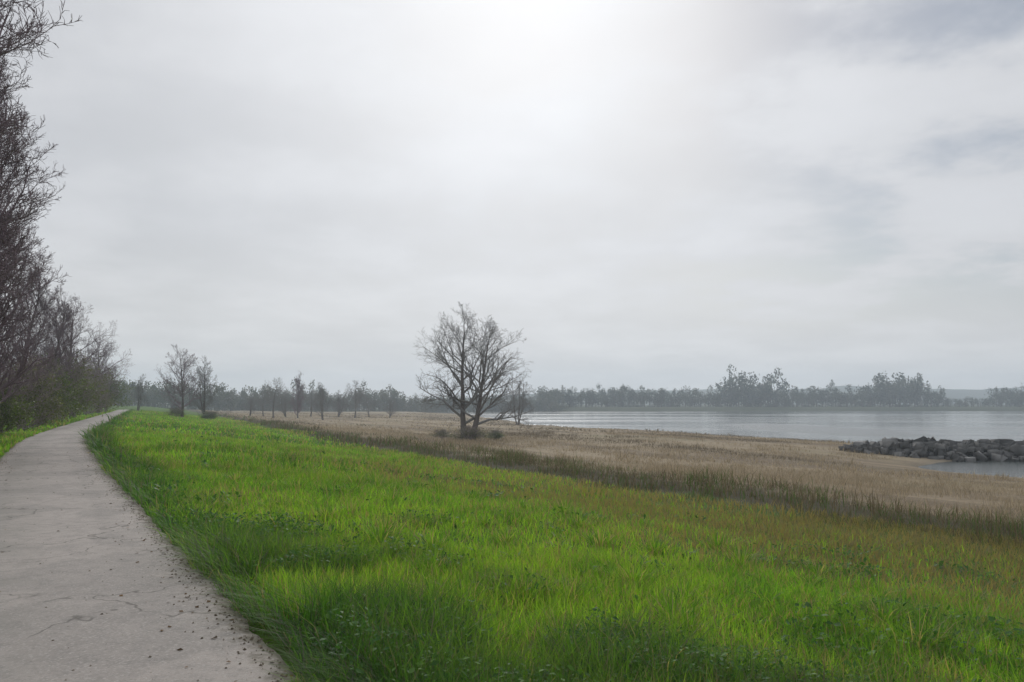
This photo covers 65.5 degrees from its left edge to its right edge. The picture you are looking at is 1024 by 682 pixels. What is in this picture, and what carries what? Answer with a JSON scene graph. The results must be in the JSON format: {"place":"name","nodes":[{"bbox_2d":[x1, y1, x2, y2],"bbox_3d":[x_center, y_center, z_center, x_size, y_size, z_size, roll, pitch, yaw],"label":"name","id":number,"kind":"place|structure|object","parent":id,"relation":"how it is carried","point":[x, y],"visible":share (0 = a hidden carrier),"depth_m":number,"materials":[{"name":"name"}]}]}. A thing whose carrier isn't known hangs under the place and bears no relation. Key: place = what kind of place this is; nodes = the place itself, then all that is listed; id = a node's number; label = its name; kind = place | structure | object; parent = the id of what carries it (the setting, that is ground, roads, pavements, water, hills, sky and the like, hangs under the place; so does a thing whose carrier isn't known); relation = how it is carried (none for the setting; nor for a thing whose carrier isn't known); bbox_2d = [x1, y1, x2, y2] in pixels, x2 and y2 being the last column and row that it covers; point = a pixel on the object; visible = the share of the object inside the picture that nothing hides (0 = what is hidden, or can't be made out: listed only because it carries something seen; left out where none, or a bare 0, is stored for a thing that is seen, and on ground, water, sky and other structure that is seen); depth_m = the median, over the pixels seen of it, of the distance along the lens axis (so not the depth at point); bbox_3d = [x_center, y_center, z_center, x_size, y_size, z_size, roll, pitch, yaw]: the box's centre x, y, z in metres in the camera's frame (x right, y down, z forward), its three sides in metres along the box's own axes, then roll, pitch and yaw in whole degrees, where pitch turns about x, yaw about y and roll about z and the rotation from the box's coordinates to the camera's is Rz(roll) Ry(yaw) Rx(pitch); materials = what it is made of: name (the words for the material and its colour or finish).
{"place":"outdoors","nodes":[
{"label":"outdoors","id":0,"kind":"place"},
{"bbox_2d":[0,410,301,681],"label":"path","id":1,"kind":"structure","parent":0,"point":[123,639],"depth_m":6.62,"materials":[{"name":"concrete"}]},
{"bbox_2d":[5,449,292,681],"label":"dead leaves","id":2,"kind":"object","parent":1,"relation":"on","point":[163,577],"visible":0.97,"depth_m":6.34,"materials":[{"name":"brown plant"}]},
{"bbox_2d":[0,439,298,681],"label":"grit","id":3,"kind":"object","parent":1,"relation":"on","point":[244,639],"visible":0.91,"depth_m":7.24,"materials":[{"name":"grey gravel"}]},
{"bbox_2d":[0,408,1023,681],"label":"grass","id":4,"kind":"structure","parent":0,"point":[432,578],"depth_m":8.23,"materials":[{"name":"green plant"}]},
{"bbox_2d":[0,0,1023,401],"label":"sky","id":5,"kind":"structure","parent":0,"point":[654,194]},
{"bbox_2d":[2,403,1023,681],"bbox_3d":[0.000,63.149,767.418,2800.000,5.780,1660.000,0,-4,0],"label":"ground","id":6,"kind":"structure","parent":0,"point":[894,463],"depth_m":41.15,"materials":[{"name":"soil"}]},
{"bbox_2d":[0,371,41,432],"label":"shrub","id":7,"kind":"object","parent":6,"relation":"on","point":[12,411],"visible":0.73,"depth_m":36.82,"materials":[{"name":"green plant"}]},
{"bbox_2d":[0,152,53,402],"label":"bare tree","id":8,"kind":"object","parent":6,"relation":"on","point":[9,389],"visible":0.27,"depth_m":36.23,"materials":[{"name":"grey plant"}]},
{"bbox_2d":[0,0,60,331],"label":"bare tree","id":9,"kind":"object","parent":6,"relation":"on","point":[2,213],"visible":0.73,"depth_m":22.34,"materials":[{"name":"grey plant"}]},
{"bbox_2d":[0,12,70,390],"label":"bare tree","id":10,"kind":"object","parent":6,"relation":"on","point":[22,367],"visible":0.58,"depth_m":26.65,"materials":[{"name":"grey plant"}]},
{"bbox_2d":[0,354,70,429],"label":"shrub","id":11,"kind":"object","parent":6,"relation":"on","point":[30,396],"visible":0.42,"depth_m":46.15,"materials":[{"name":"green plant"}]},
{"bbox_2d":[0,239,71,421],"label":"bare tree","id":12,"kind":"object","parent":6,"relation":"on","point":[43,306],"visible":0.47,"depth_m":50.38,"materials":[{"name":"grey plant"}]},
{"bbox_2d":[0,0,81,330],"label":"bare tree","id":13,"kind":"object","parent":6,"relation":"on","point":[8,123],"visible":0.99,"depth_m":20.07,"materials":[{"name":"grey plant"}]},
{"bbox_2d":[13,352,93,424],"bbox_3d":[-33.110,3.421,56.434,5.850,5.732,5.570,3,-5,-37],"label":"shrub","id":14,"kind":"object","parent":6,"relation":"on","point":[66,400],"visible":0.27,"depth_m":56.17,"materials":[{"name":"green plant"}]},
{"bbox_2d":[26,282,82,420],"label":"bare tree","id":15,"kind":"object","parent":6,"relation":"on","point":[59,339],"visible":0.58,"depth_m":66.30,"materials":[{"name":"grey plant"}]},
{"bbox_2d":[28,344,117,419],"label":"shrub","id":16,"kind":"object","parent":6,"relation":"on","point":[81,373],"visible":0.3,"depth_m":68.03,"materials":[{"name":"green plant"}]},
{"bbox_2d":[32,295,130,416],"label":"bare tree","id":17,"kind":"object","parent":6,"relation":"on","point":[88,344],"visible":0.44,"depth_m":86.83,"materials":[{"name":"grey plant"}]},
{"bbox_2d":[65,362,107,417],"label":"shrub","id":18,"kind":"object","parent":6,"relation":"on","point":[74,415],"visible":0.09,"depth_m":81.48,"materials":[{"name":"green plant"}]},
{"bbox_2d":[74,359,120,414],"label":"shrub","id":19,"kind":"object","parent":6,"relation":"on","point":[104,402],"visible":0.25,"depth_m":100.64,"materials":[{"name":"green plant"}]},
{"bbox_2d":[80,331,134,413],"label":"bare tree","id":20,"kind":"object","parent":6,"relation":"on","point":[106,356],"visible":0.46,"depth_m":111.82,"materials":[{"name":"grey plant"}]},
{"bbox_2d":[92,363,135,411],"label":"tree","id":21,"kind":"object","parent":6,"relation":"on","point":[117,392],"visible":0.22,"depth_m":122.61,"materials":[{"name":"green plant"}]},
{"bbox_2d":[125,374,149,410],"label":"bare tree","id":22,"kind":"object","parent":6,"relation":"on","point":[138,392],"visible":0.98,"depth_m":149.29,"materials":[{"name":"grey plant"}]},
{"bbox_2d":[161,406,186,416],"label":"shrub","id":23,"kind":"object","parent":6,"relation":"on","point":[175,410],"visible":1,"depth_m":115.30,"materials":[{"name":"green plant"}]},
{"bbox_2d":[156,344,208,416],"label":"bare tree","id":24,"kind":"object","parent":6,"relation":"on","point":[182,388],"visible":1,"depth_m":117.33,"materials":[{"name":"grey plant"}]},
{"bbox_2d":[187,356,223,417],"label":"bare tree","id":25,"kind":"object","parent":6,"relation":"on","point":[204,392],"visible":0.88,"depth_m":125.30,"materials":[{"name":"grey plant"}]},
{"bbox_2d":[198,411,218,418],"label":"shrub","id":26,"kind":"object","parent":6,"relation":"on","point":[209,415],"visible":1,"depth_m":123.26,"materials":[{"name":"green plant"}]},
{"bbox_2d":[243,394,257,415],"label":"bare bush","id":27,"kind":"object","parent":6,"relation":"on","point":[250,403],"visible":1,"depth_m":203.94,"materials":[{"name":"grey plant"}]},
{"bbox_2d":[254,392,275,415],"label":"bare bush","id":28,"kind":"object","parent":6,"relation":"on","point":[260,402],"visible":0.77,"depth_m":211.21,"materials":[{"name":"grey plant"}]},
{"bbox_2d":[262,377,290,417],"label":"bare tree","id":29,"kind":"object","parent":6,"relation":"on","point":[276,390],"visible":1,"depth_m":174.71,"materials":[{"name":"grey plant"}]},
{"bbox_2d":[277,390,293,416],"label":"bare bush","id":30,"kind":"object","parent":6,"relation":"on","point":[284,411],"visible":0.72,"depth_m":206.86,"materials":[{"name":"grey plant"}]},
{"bbox_2d":[288,370,306,417],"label":"bare tree","id":31,"kind":"object","parent":6,"relation":"on","point":[298,390],"visible":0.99,"depth_m":191.21,"materials":[{"name":"grey plant"}]},
{"bbox_2d":[299,388,320,416],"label":"bare bush","id":32,"kind":"object","parent":6,"relation":"on","point":[310,400],"visible":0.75,"depth_m":212.80,"materials":[{"name":"grey plant"}]},
{"bbox_2d":[312,383,333,419],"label":"bare tree","id":33,"kind":"object","parent":6,"relation":"on","point":[321,406],"visible":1,"depth_m":169.52,"materials":[{"name":"grey plant"}]},
{"bbox_2d":[111,377,568,412],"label":"woodland edge","id":34,"kind":"object","parent":6,"relation":"on","point":[230,400],"visible":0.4,"depth_m":374.96,"materials":[{"name":"grey plant"}]},
{"bbox_2d":[330,390,349,416],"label":"bare bush","id":35,"kind":"object","parent":6,"relation":"on","point":[339,411],"visible":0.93,"depth_m":209.36,"materials":[{"name":"grey plant"}]},
{"bbox_2d":[342,380,365,417],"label":"bare tree","id":36,"kind":"object","parent":6,"relation":"on","point":[355,395],"visible":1,"depth_m":198.94,"materials":[{"name":"grey plant"}]},
{"bbox_2d":[354,394,380,416],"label":"bare bush","id":37,"kind":"object","parent":6,"relation":"on","point":[367,406],"visible":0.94,"depth_m":214.99,"materials":[{"name":"grey plant"}]},
{"bbox_2d":[384,399,397,417],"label":"bare bush","id":38,"kind":"object","parent":6,"relation":"on","point":[389,405],"visible":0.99,"depth_m":207.12,"materials":[{"name":"grey plant"}]},
{"bbox_2d":[427,429,453,438],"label":"shrub","id":39,"kind":"object","parent":6,"relation":"on","point":[441,435],"visible":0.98,"depth_m":79.33,"materials":[{"name":"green plant"}]},
{"bbox_2d":[448,425,490,439],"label":"shrub","id":40,"kind":"object","parent":6,"relation":"on","point":[471,432],"visible":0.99,"depth_m":77.26,"materials":[{"name":"brown plant"}]},
{"bbox_2d":[411,303,536,438],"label":"lone tree","id":41,"kind":"object","parent":6,"relation":"on","point":[479,398],"visible":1,"depth_m":82.04,"materials":[{"name":"grey plant"}]},
{"bbox_2d":[484,429,506,438],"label":"shrub","id":42,"kind":"object","parent":6,"relation":"on","point":[492,434],"visible":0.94,"depth_m":81.00,"materials":[{"name":"brown plant"}]},
{"bbox_2d":[503,372,531,424],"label":"bare tree","id":43,"kind":"object","parent":6,"relation":"on","point":[520,400],"visible":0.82,"depth_m":149.93,"materials":[{"name":"grey plant"}]},
{"bbox_2d":[93,418,1023,681],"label":"weeds","id":44,"kind":"object","parent":6,"relation":"on","point":[570,667],"visible":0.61,"depth_m":5.77,"materials":[{"name":"green plant"}]},
{"bbox_2d":[186,411,1023,575],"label":"dry stalks","id":45,"kind":"object","parent":6,"relation":"on","point":[1017,529],"visible":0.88,"depth_m":28.03,"materials":[{"name":"brown plant"}]},
{"bbox_2d":[532,365,1023,406],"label":"woods","id":46,"kind":"object","parent":6,"relation":"on","point":[887,393],"visible":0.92,"depth_m":486.60,"materials":[{"name":"grey plant"}]},
{"bbox_2d":[360,407,1023,477],"bbox_3d":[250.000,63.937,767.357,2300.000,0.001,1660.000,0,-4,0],"label":"river water","id":47,"kind":"structure","parent":0,"point":[869,426],"depth_m":187.12,"materials":[{"name":"grey liquid"}]},
{"bbox_2d":[838,436,1023,461],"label":"stone groyne","id":48,"kind":"object","parent":47,"relation":"in","point":[998,450],"visible":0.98,"depth_m":69.78,"materials":[{"name":"grey stone"}]},
{"bbox_2d":[410,386,1023,403],"bbox_3d":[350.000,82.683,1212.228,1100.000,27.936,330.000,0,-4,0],"label":"hills","id":49,"kind":"structure","parent":0,"point":[953,394],"depth_m":1115.61,"materials":[{"name":"plant"}]}
]}

